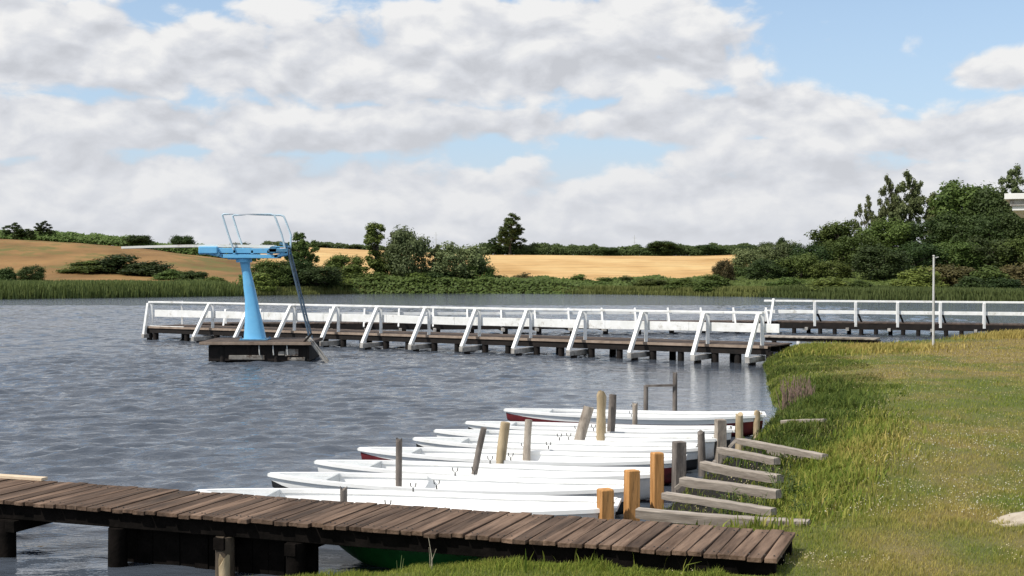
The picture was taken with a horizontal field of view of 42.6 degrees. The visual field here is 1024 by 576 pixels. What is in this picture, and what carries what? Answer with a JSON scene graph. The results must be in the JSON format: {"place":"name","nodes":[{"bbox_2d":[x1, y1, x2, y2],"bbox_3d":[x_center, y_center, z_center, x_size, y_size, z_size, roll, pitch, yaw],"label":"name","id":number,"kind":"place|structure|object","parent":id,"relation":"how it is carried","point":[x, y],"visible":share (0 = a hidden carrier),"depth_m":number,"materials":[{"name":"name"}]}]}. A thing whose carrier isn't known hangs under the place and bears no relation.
{"place":"outdoors","nodes":[
{"label":"outdoors","id":0,"kind":"place"},
{"bbox_2d":[0,239,264,283],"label":"dry hillside field","id":1,"kind":"structure","parent":0,"point":[51,257],"depth_m":215.85,"materials":[{"name":"brown plant"}]},
{"bbox_2d":[56,260,120,272],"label":"bush","id":2,"kind":"object","parent":1,"relation":"on","point":[85,266],"visible":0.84,"depth_m":184.03,"materials":[{"name":"green plant"}]},
{"bbox_2d":[92,253,143,272],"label":"bush","id":3,"kind":"object","parent":1,"relation":"on","point":[118,261],"visible":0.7,"depth_m":185.38,"materials":[{"name":"green plant"}]},
{"bbox_2d":[117,260,179,275],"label":"bush","id":4,"kind":"object","parent":1,"relation":"on","point":[152,268],"visible":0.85,"depth_m":182.94,"materials":[{"name":"green plant"}]},
{"bbox_2d":[250,247,747,280],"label":"wheat field","id":5,"kind":"structure","parent":0,"point":[569,266],"depth_m":305.32,"materials":[{"name":"plant"}]},
{"bbox_2d":[0,293,1023,575],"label":"lake","id":6,"kind":"structure","parent":0,"point":[96,391],"depth_m":33.09,"materials":[{"name":"grey liquid"}]},
{"bbox_2d":[121,213,328,362],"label":"diving tower","id":7,"kind":"structure","parent":6,"relation":"on","point":[254,343],"depth_m":43.01,"materials":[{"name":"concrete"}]},
{"bbox_2d":[396,437,401,486],"bbox_3d":[-1.434,3.207,16.668,0.103,2.620,0.095,0,1,0],"label":"mooring stake","id":8,"kind":"object","parent":6,"relation":"in","point":[398,462],"visible":0.42,"depth_m":16.62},
{"bbox_2d":[196,483,620,518],"bbox_3d":[-1.270,2.623,15.102,5.008,0.571,1.275,0,1,9],"label":"rowing boat","id":9,"kind":"object","parent":6,"relation":"on","point":[580,506],"visible":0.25,"depth_m":15.53,"materials":[{"name":"white paint"}]},
{"bbox_2d":[340,546,480,569],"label":"rowing boat","id":10,"kind":"object","parent":6,"relation":"on","point":[386,558],"visible":0.1,"depth_m":13.05,"materials":[{"name":"green paint"}]},
{"bbox_2d":[267,468,623,514],"bbox_3d":[-0.816,2.605,16.387,4.708,0.571,1.105,0,1,10],"label":"rowing boat","id":11,"kind":"object","parent":6,"relation":"on","point":[454,483],"visible":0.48,"depth_m":16.64,"materials":[{"name":"white paint"}]},
{"bbox_2d":[141,301,791,365],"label":"white railed jetty","id":12,"kind":"object","parent":6,"relation":"in","point":[650,348],"visible":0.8,"depth_m":46.83,"materials":[{"name":"wood"}]},
{"bbox_2d":[471,427,486,474],"bbox_3d":[-0.599,3.094,17.396,0.532,2.507,0.094,0,1,0],"label":"mooring stake","id":13,"kind":"object","parent":6,"relation":"in","point":[479,447],"visible":0.43,"depth_m":17.35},
{"bbox_2d":[314,456,649,499],"bbox_3d":[-0.386,2.590,17.462,4.717,0.571,1.075,0,1,11],"label":"rowing boat","id":14,"kind":"object","parent":6,"relation":"on","point":[490,469],"visible":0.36,"depth_m":17.74,"materials":[{"name":"white paint"}]},
{"bbox_2d":[496,421,509,463],"bbox_3d":[-0.231,3.095,18.296,0.412,2.463,0.149,0,1,0],"label":"mooring stake","id":15,"kind":"object","parent":6,"relation":"in","point":[502,442],"visible":0.34,"depth_m":18.23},
{"bbox_2d":[357,443,686,483],"bbox_3d":[0.084,2.572,18.762,4.777,0.571,1.105,0,1,11],"label":"rowing boat","id":16,"kind":"object","parent":6,"relation":"on","point":[564,458],"visible":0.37,"depth_m":18.95,"materials":[{"name":"white paint"}]},
{"bbox_2d":[523,419,531,460],"bbox_3d":[0.156,3.097,19.148,0.281,2.371,0.123,0,1,0],"label":"mooring stake","id":17,"kind":"object","parent":6,"relation":"in","point":[527,440],"visible":0.39,"depth_m":19.09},
{"bbox_2d":[412,434,697,470],"bbox_3d":[0.644,2.555,19.912,4.462,0.571,1.075,0,1,11],"label":"rowing boat","id":18,"kind":"object","parent":6,"relation":"on","point":[573,446],"visible":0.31,"depth_m":20.13,"materials":[{"name":"white paint"}]},
{"bbox_2d":[433,426,716,459],"bbox_3d":[0.977,2.541,20.937,4.584,0.571,1.035,0,1,10],"label":"rowing boat","id":19,"kind":"object","parent":6,"relation":"on","point":[710,439],"visible":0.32,"depth_m":21.15,"materials":[{"name":"white paint"}]},
{"bbox_2d":[574,406,593,439],"bbox_3d":[0.891,2.962,20.544,0.789,2.250,0.191,0,1,0],"label":"mooring stake","id":20,"kind":"object","parent":6,"relation":"in","point":[584,422],"visible":0.32,"depth_m":20.46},
{"bbox_2d":[465,421,734,447],"bbox_3d":[1.437,2.525,22.087,4.566,0.571,1.055,0,1,10],"label":"rowing boat","id":21,"kind":"object","parent":6,"relation":"on","point":[570,427],"visible":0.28,"depth_m":22.30,"materials":[{"name":"white paint"}]},
{"bbox_2d":[596,390,606,440],"bbox_3d":[1.451,2.833,21.343,0.175,2.342,0.173,0,1,0],"label":"mooring stake","id":22,"kind":"object","parent":6,"relation":"in","point":[601,417],"visible":0.37,"depth_m":21.27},
{"bbox_2d":[597,487,613,520],"bbox_3d":[1.025,2.999,14.394,0.151,1.603,0.155,0,1,-20],"label":"mooring post","id":23,"kind":"object","parent":6,"relation":"in","point":[605,501],"visible":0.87,"depth_m":14.32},
{"bbox_2d":[607,394,616,431],"bbox_3d":[1.564,2.853,21.592,0.308,2.228,0.142,0,1,0],"label":"mooring stake","id":24,"kind":"object","parent":6,"relation":"in","point":[611,414],"visible":0.32,"depth_m":21.53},
{"bbox_2d":[202,298,1023,335],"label":"jetty","id":25,"kind":"object","parent":6,"relation":"in","point":[876,326],"visible":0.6,"depth_m":60.31,"materials":[{"name":"wood"}]},
{"bbox_2d":[623,469,639,520],"bbox_3d":[1.375,2.944,15.144,0.164,1.697,0.150,0,1,-23],"label":"mooring post","id":26,"kind":"object","parent":6,"relation":"in","point":[631,491],"visible":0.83,"depth_m":15.08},
{"bbox_2d":[503,405,765,436],"bbox_3d":[2.212,2.488,24.036,4.781,0.591,1.155,0,1,7],"label":"rowing boat","id":27,"kind":"object","parent":6,"relation":"on","point":[683,418],"visible":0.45,"depth_m":23.84,"materials":[{"name":"white paint"}]},
{"bbox_2d":[650,452,663,508],"bbox_3d":[1.808,2.911,16.359,0.146,1.730,0.165,0,1,-17],"label":"mooring post","id":28,"kind":"object","parent":6,"relation":"in","point":[656,476],"visible":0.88,"depth_m":16.30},
{"bbox_2d":[643,372,676,410],"bbox_3d":[2.894,2.646,25.627,0.673,1.990,0.125,0,1,0],"label":"mooring rack","id":29,"kind":"object","parent":6,"relation":"in","point":[674,400],"visible":0.48,"depth_m":25.59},
{"bbox_2d":[671,441,686,493],"bbox_3d":[2.236,2.910,17.643,0.173,1.698,0.155,0,1,-19],"label":"mooring post","id":30,"kind":"object","parent":6,"relation":"in","point":[678,459],"visible":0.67,"depth_m":17.57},
{"bbox_2d":[697,430,705,476],"bbox_3d":[2.762,2.898,19.044,0.140,1.670,0.119,0,1,0],"label":"mooring post","id":31,"kind":"object","parent":6,"relation":"in","point":[701,449],"visible":0.37,"depth_m":19.00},
{"bbox_2d":[714,419,726,463],"bbox_3d":[3.229,2.874,20.343,0.155,1.685,0.151,0,1,-16],"label":"mooring post","id":32,"kind":"object","parent":6,"relation":"in","point":[720,430],"visible":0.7,"depth_m":20.27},
{"bbox_2d":[0,0,1023,255],"label":"sky","id":33,"kind":"structure","parent":0,"point":[604,123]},
{"bbox_2d":[16,247,1023,575],"bbox_3d":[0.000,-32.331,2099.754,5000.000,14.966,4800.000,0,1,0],"label":"ground","id":34,"kind":"structure","parent":0,"point":[990,375],"depth_m":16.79,"materials":[{"name":"plant"}]},
{"bbox_2d":[16,264,45,281],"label":"bushy tree","id":35,"kind":"object","parent":34,"relation":"on","point":[24,273],"visible":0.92,"depth_m":163.32,"materials":[{"name":"green plant"}]},
{"bbox_2d":[0,278,243,298],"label":"shore reeds","id":36,"kind":"object","parent":34,"relation":"on","point":[57,288],"visible":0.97,"depth_m":141.17,"materials":[{"name":"green plant"}]},
{"bbox_2d":[0,229,263,261],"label":"hilltop hedge","id":37,"kind":"object","parent":34,"relation":"on","point":[94,238],"visible":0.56,"depth_m":266.00,"materials":[{"name":"green plant"}]},
{"bbox_2d":[239,272,278,291],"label":"bush","id":38,"kind":"object","parent":34,"relation":"on","point":[263,282],"visible":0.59,"depth_m":154.16,"materials":[{"name":"green plant"}]},
{"bbox_2d":[250,258,292,286],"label":"bushy tree","id":39,"kind":"object","parent":34,"relation":"on","point":[274,270],"visible":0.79,"depth_m":157.56,"materials":[{"name":"green plant"}]},
{"bbox_2d":[275,256,316,285],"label":"bushy tree","id":40,"kind":"object","parent":34,"relation":"on","point":[299,265],"visible":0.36,"depth_m":161.68,"materials":[{"name":"green plant"}]},
{"bbox_2d":[284,232,319,275],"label":"airy tree","id":41,"kind":"object","parent":34,"relation":"on","point":[299,248],"visible":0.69,"depth_m":165.13,"materials":[{"name":"green plant"}]},
{"bbox_2d":[290,264,344,288],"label":"bushy tree","id":42,"kind":"object","parent":34,"relation":"on","point":[320,273],"visible":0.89,"depth_m":160.58,"materials":[{"name":"green plant"}]},
{"bbox_2d":[321,253,365,274],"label":"broadleaf tree","id":43,"kind":"object","parent":34,"relation":"on","point":[339,261],"visible":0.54,"depth_m":172.33,"materials":[{"name":"green plant"}]},
{"bbox_2d":[338,263,368,281],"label":"bush","id":44,"kind":"object","parent":34,"relation":"on","point":[353,271],"visible":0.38,"depth_m":168.93,"materials":[{"name":"green plant"}]},
{"bbox_2d":[260,240,487,254],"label":"distant hedge","id":45,"kind":"object","parent":34,"relation":"on","point":[337,245],"visible":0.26,"depth_m":437.34,"materials":[{"name":"green plant"}]},
{"bbox_2d":[362,222,389,274],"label":"slender tree","id":46,"kind":"object","parent":34,"relation":"on","point":[373,237],"visible":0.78,"depth_m":171.72,"materials":[{"name":"green plant"}]},
{"bbox_2d":[373,243,408,275],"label":"bushy tree","id":47,"kind":"object","parent":34,"relation":"on","point":[383,264],"visible":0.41,"depth_m":171.17,"materials":[{"name":"green plant"}]},
{"bbox_2d":[0,474,797,575],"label":"boardwalk","id":48,"kind":"structure","parent":34,"relation":"on","point":[269,535],"depth_m":12.72,"materials":[{"name":"wood"}]},
{"bbox_2d":[381,224,434,276],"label":"bushy tree","id":49,"kind":"object","parent":34,"relation":"on","point":[417,248],"visible":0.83,"depth_m":169.49,"materials":[{"name":"green plant"}]},
{"bbox_2d":[425,240,494,280],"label":"bushy tree","id":50,"kind":"object","parent":34,"relation":"on","point":[469,255],"visible":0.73,"depth_m":169.75,"materials":[{"name":"green plant"}]},
{"bbox_2d":[456,262,498,283],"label":"bushy tree","id":51,"kind":"object","parent":34,"relation":"on","point":[491,271],"visible":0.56,"depth_m":170.02,"materials":[{"name":"green plant"}]},
{"bbox_2d":[235,272,744,293],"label":"shore scrub","id":52,"kind":"object","parent":34,"relation":"on","point":[513,282],"visible":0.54,"depth_m":165.54,"materials":[{"name":"green plant"}]},
{"bbox_2d":[496,213,527,254],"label":"airy tree","id":53,"kind":"object","parent":34,"relation":"on","point":[505,237],"visible":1,"depth_m":430.72,"materials":[{"name":"green plant"}]},
{"bbox_2d":[255,284,773,296],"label":"shore reeds","id":54,"kind":"object","parent":34,"relation":"on","point":[744,290],"visible":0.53,"depth_m":158.43,"materials":[{"name":"green plant"}]},
{"bbox_2d":[433,554,769,575],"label":"boardwalk edge tufts","id":55,"kind":"object","parent":34,"relation":"on","point":[511,560],"visible":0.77,"depth_m":11.25,"materials":[{"name":"green plant"}]},
{"bbox_2d":[479,242,757,255],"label":"skyline hedge","id":56,"kind":"object","parent":34,"relation":"on","point":[541,248],"visible":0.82,"depth_m":436.61,"materials":[{"name":"green plant"}]},
{"bbox_2d":[401,342,916,571],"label":"bank grass","id":57,"kind":"structure","parent":34,"relation":"on","point":[777,368],"depth_m":30.27,"materials":[{"name":"plant"}]},
{"bbox_2d":[645,241,683,253],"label":"broadleaf tree","id":58,"kind":"object","parent":34,"relation":"on","point":[661,245],"visible":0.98,"depth_m":435.25,"materials":[{"name":"green plant"}]},
{"bbox_2d":[691,273,732,291],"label":"bush","id":59,"kind":"object","parent":34,"relation":"on","point":[713,280],"visible":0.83,"depth_m":152.42,"materials":[{"name":"green plant"}]},
{"bbox_2d":[661,492,776,515],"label":"slip beam","id":60,"kind":"structure","parent":34,"relation":"on","point":[718,503],"depth_m":14.39,"materials":[{"name":"wood"}]},
{"bbox_2d":[635,507,809,526],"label":"slip beam","id":61,"kind":"structure","parent":34,"relation":"on","point":[672,516],"depth_m":13.68,"materials":[{"name":"wood"}]},
{"bbox_2d":[711,258,735,283],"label":"bushy tree","id":62,"kind":"object","parent":34,"relation":"on","point":[719,268],"visible":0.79,"depth_m":157.92,"materials":[{"name":"green plant"}]},
{"bbox_2d":[496,390,965,575],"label":"beam end weeds","id":63,"kind":"object","parent":34,"relation":"on","point":[846,456],"visible":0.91,"depth_m":16.41,"materials":[{"name":"green plant"}]},
{"bbox_2d":[700,461,783,482],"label":"slip beam","id":64,"kind":"structure","parent":34,"relation":"on","point":[732,471],"depth_m":16.75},
{"bbox_2d":[717,447,779,464],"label":"slip beam","id":65,"kind":"structure","parent":34,"relation":"on","point":[752,456],"depth_m":18.12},
{"bbox_2d":[729,245,778,270],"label":"bushy tree","id":66,"kind":"object","parent":34,"relation":"on","point":[744,258],"visible":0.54,"depth_m":188.56,"materials":[{"name":"green plant"}]},
{"bbox_2d":[742,257,795,279],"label":"bushy tree","id":67,"kind":"object","parent":34,"relation":"on","point":[771,269],"visible":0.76,"depth_m":158.49,"materials":[{"name":"green plant"}]},
{"bbox_2d":[736,438,827,459],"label":"slip beam","id":68,"kind":"structure","parent":34,"relation":"on","point":[776,448],"depth_m":18.82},
{"bbox_2d":[766,466,805,499],"bbox_3d":[3.340,2.396,15.894,0.533,0.456,0.541,0,1,0],"label":"weed","id":69,"kind":"object","parent":34,"relation":"on","point":[792,485],"visible":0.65,"depth_m":15.89,"materials":[{"name":"green plant"}]},
{"bbox_2d":[768,240,809,273],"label":"bushy tree","id":70,"kind":"object","parent":34,"relation":"on","point":[782,250],"visible":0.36,"depth_m":188.69,"materials":[{"name":"green plant"}]},
{"bbox_2d":[687,361,903,508],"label":"rank weeds","id":71,"kind":"object","parent":34,"relation":"on","point":[830,396],"visible":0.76,"depth_m":24.11,"materials":[{"name":"green plant"}]},
{"bbox_2d":[775,375,815,409],"bbox_3d":[5.643,2.077,26.076,0.833,0.700,0.720,-1,1,-43],"label":"dead bush","id":72,"kind":"object","parent":34,"relation":"on","point":[798,390],"visible":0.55,"depth_m":25.94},
{"bbox_2d":[775,252,822,278],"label":"bushy tree","id":73,"kind":"object","parent":34,"relation":"on","point":[800,262],"visible":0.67,"depth_m":157.09,"materials":[{"name":"green plant"}]},
{"bbox_2d":[784,242,833,272],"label":"bushy tree","id":74,"kind":"object","parent":34,"relation":"on","point":[799,250],"visible":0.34,"depth_m":183.63,"materials":[{"name":"green plant"}]},
{"bbox_2d":[764,335,880,344],"bbox_3d":[11.401,2.658,48.305,4.385,1.730,0.750,0,1,28],"label":"gangplank","id":75,"kind":"object","parent":34,"relation":"on","point":[797,339],"visible":0.5,"depth_m":48.07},
{"bbox_2d":[804,276,852,290],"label":"bush","id":76,"kind":"object","parent":34,"relation":"on","point":[835,282],"visible":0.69,"depth_m":138.70,"materials":[{"name":"green plant"}]},
{"bbox_2d":[802,259,855,278],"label":"bushy tree","id":77,"kind":"object","parent":34,"relation":"on","point":[843,271],"visible":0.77,"depth_m":154.44,"materials":[{"name":"green plant"}]},
{"bbox_2d":[804,219,861,256],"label":"broadleaf tree","id":78,"kind":"object","parent":34,"relation":"on","point":[831,233],"visible":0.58,"depth_m":194.82,"materials":[{"name":"green plant"}]},
{"bbox_2d":[719,271,948,286],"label":"wood undergrowth","id":79,"kind":"object","parent":34,"relation":"on","point":[737,281],"visible":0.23,"depth_m":153.52,"materials":[{"name":"green plant"}]},
{"bbox_2d":[672,345,1023,570],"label":"seed heads","id":80,"kind":"object","parent":34,"relation":"on","point":[919,460],"visible":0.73,"depth_m":17.32,"materials":[{"name":"plant"}]},
{"bbox_2d":[823,231,889,270],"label":"bushy tree","id":81,"kind":"object","parent":34,"relation":"on","point":[841,248],"visible":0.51,"depth_m":184.76,"materials":[{"name":"green plant"}]},
{"bbox_2d":[853,195,878,234],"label":"airy tree","id":82,"kind":"object","parent":34,"relation":"on","point":[869,214],"visible":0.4,"depth_m":204.70,"materials":[{"name":"green plant"}]},
{"bbox_2d":[775,340,978,358],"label":"jetty end weeds","id":83,"kind":"object","parent":34,"relation":"on","point":[813,348],"visible":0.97,"depth_m":41.86,"materials":[{"name":"green plant"}]},
{"bbox_2d":[846,243,912,279],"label":"bushy tree","id":84,"kind":"object","parent":34,"relation":"on","point":[868,258],"visible":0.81,"depth_m":149.97,"materials":[{"name":"green plant"}]},
{"bbox_2d":[854,216,917,251],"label":"bushy tree","id":85,"kind":"object","parent":34,"relation":"on","point":[895,231],"visible":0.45,"depth_m":188.47,"materials":[{"name":"green plant"}]},
{"bbox_2d":[873,174,908,227],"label":"airy tree","id":86,"kind":"object","parent":34,"relation":"on","point":[885,211],"visible":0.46,"depth_m":207.55,"materials":[{"name":"green plant"}]},
{"bbox_2d":[759,284,1023,300],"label":"shore reeds","id":87,"kind":"object","parent":34,"relation":"on","point":[909,293],"visible":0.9,"depth_m":128.94,"materials":[{"name":"green plant"}]},
{"bbox_2d":[888,169,930,235],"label":"airy tree","id":88,"kind":"object","parent":34,"relation":"on","point":[912,208],"visible":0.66,"depth_m":205.20,"materials":[{"name":"green plant"}]},
{"bbox_2d":[889,265,948,287],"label":"bush","id":89,"kind":"object","parent":34,"relation":"on","point":[923,277],"visible":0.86,"depth_m":137.05,"materials":[{"name":"green plant"}]},
{"bbox_2d":[889,240,949,271],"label":"bushy tree","id":90,"kind":"object","parent":34,"relation":"on","point":[919,252],"visible":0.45,"depth_m":156.69,"materials":[{"name":"green plant"}]},
{"bbox_2d":[885,216,955,261],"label":"bushy tree","id":91,"kind":"object","parent":34,"relation":"on","point":[915,234],"visible":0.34,"depth_m":187.98,"materials":[{"name":"green plant"}]},
{"bbox_2d":[932,255,938,346],"bbox_3d":[14.039,0.595,43.513,0.206,3.371,0.090,0,1,0],"label":"pole","id":92,"kind":"object","parent":34,"relation":"on","point":[933,311],"visible":0.84,"depth_m":43.48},
{"bbox_2d":[929,264,977,287],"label":"bush","id":93,"kind":"object","parent":34,"relation":"on","point":[951,275],"visible":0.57,"depth_m":139.23,"materials":[{"name":"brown plant"}]},
{"bbox_2d":[924,240,984,270],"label":"bushy tree","id":94,"kind":"object","parent":34,"relation":"on","point":[956,253],"visible":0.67,"depth_m":157.64,"materials":[{"name":"green plant"}]},
{"bbox_2d":[922,210,995,245],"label":"bushy tree","id":95,"kind":"object","parent":34,"relation":"on","point":[947,218],"visible":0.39,"depth_m":186.19,"materials":[{"name":"green plant"}]},
{"bbox_2d":[923,177,997,224],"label":"broadleaf tree","id":96,"kind":"object","parent":34,"relation":"on","point":[951,196],"visible":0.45,"depth_m":202.31,"materials":[{"name":"green plant"}]},
{"bbox_2d":[948,276,989,287],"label":"bush","id":97,"kind":"object","parent":34,"relation":"on","point":[965,281],"visible":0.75,"depth_m":131.13,"materials":[{"name":"green plant"}]},
{"bbox_2d":[943,328,1023,342],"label":"grass","id":98,"kind":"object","parent":34,"relation":"on","point":[1007,333],"visible":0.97,"depth_m":50.99,"materials":[{"name":"yellow plant"}]},
{"bbox_2d":[957,187,1014,239],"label":"broadleaf tree","id":99,"kind":"object","parent":34,"relation":"on","point":[986,206],"visible":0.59,"depth_m":198.04,"materials":[{"name":"green plant"}]},
{"bbox_2d":[953,212,1022,254],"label":"bushy tree","id":100,"kind":"object","parent":34,"relation":"on","point":[986,228],"visible":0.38,"depth_m":182.41,"materials":[{"name":"green plant"}]},
{"bbox_2d":[957,264,1018,287],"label":"bush","id":101,"kind":"object","parent":34,"relation":"on","point":[991,271],"visible":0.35,"depth_m":136.73,"materials":[{"name":"green plant"}]},
{"bbox_2d":[959,235,1022,270],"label":"bushy tree","id":102,"kind":"object","parent":34,"relation":"on","point":[990,253],"visible":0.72,"depth_m":158.00,"materials":[{"name":"green plant"}]},
{"bbox_2d":[984,277,1023,288],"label":"bush","id":103,"kind":"object","parent":34,"relation":"on","point":[1010,283],"visible":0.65,"depth_m":129.38,"materials":[{"name":"green plant"}]},
{"bbox_2d":[989,213,1023,240],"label":"bushy tree","id":104,"kind":"object","parent":34,"relation":"on","point":[1017,231],"visible":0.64,"depth_m":180.40,"materials":[{"name":"green plant"}]},
{"bbox_2d":[990,511,1023,526],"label":"flat stone","id":105,"kind":"object","parent":34,"relation":"on","point":[1018,517],"visible":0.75,"depth_m":12.95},
{"bbox_2d":[992,236,1023,267],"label":"bushy tree","id":106,"kind":"object","parent":34,"relation":"on","point":[1017,243],"visible":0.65,"depth_m":156.91,"materials":[{"name":"green plant"}]},
{"bbox_2d":[997,163,1023,230],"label":"airy tree","id":107,"kind":"object","parent":34,"relation":"on","point":[1016,181],"visible":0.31,"depth_m":197.05,"materials":[{"name":"green plant"}]},
{"bbox_2d":[999,262,1023,287],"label":"bush","id":108,"kind":"object","parent":34,"relation":"on","point":[1016,272],"visible":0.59,"depth_m":137.28,"materials":[{"name":"green plant"}]},
{"bbox_2d":[1004,193,1023,217],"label":"pavilion","id":109,"kind":"structure","parent":34,"relation":"on","point":[1015,201],"depth_m":40.58,"materials":[{"name":"white metal"}]},
{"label":"strut","id":110,"kind":"object","parent":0,"visible":0},
{"bbox_2d":[679,477,781,498],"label":"slip beam","id":111,"kind":"structure","parent":110,"relation":"on","point":[725,486],"depth_m":15.51,"materials":[{"name":"wood"}]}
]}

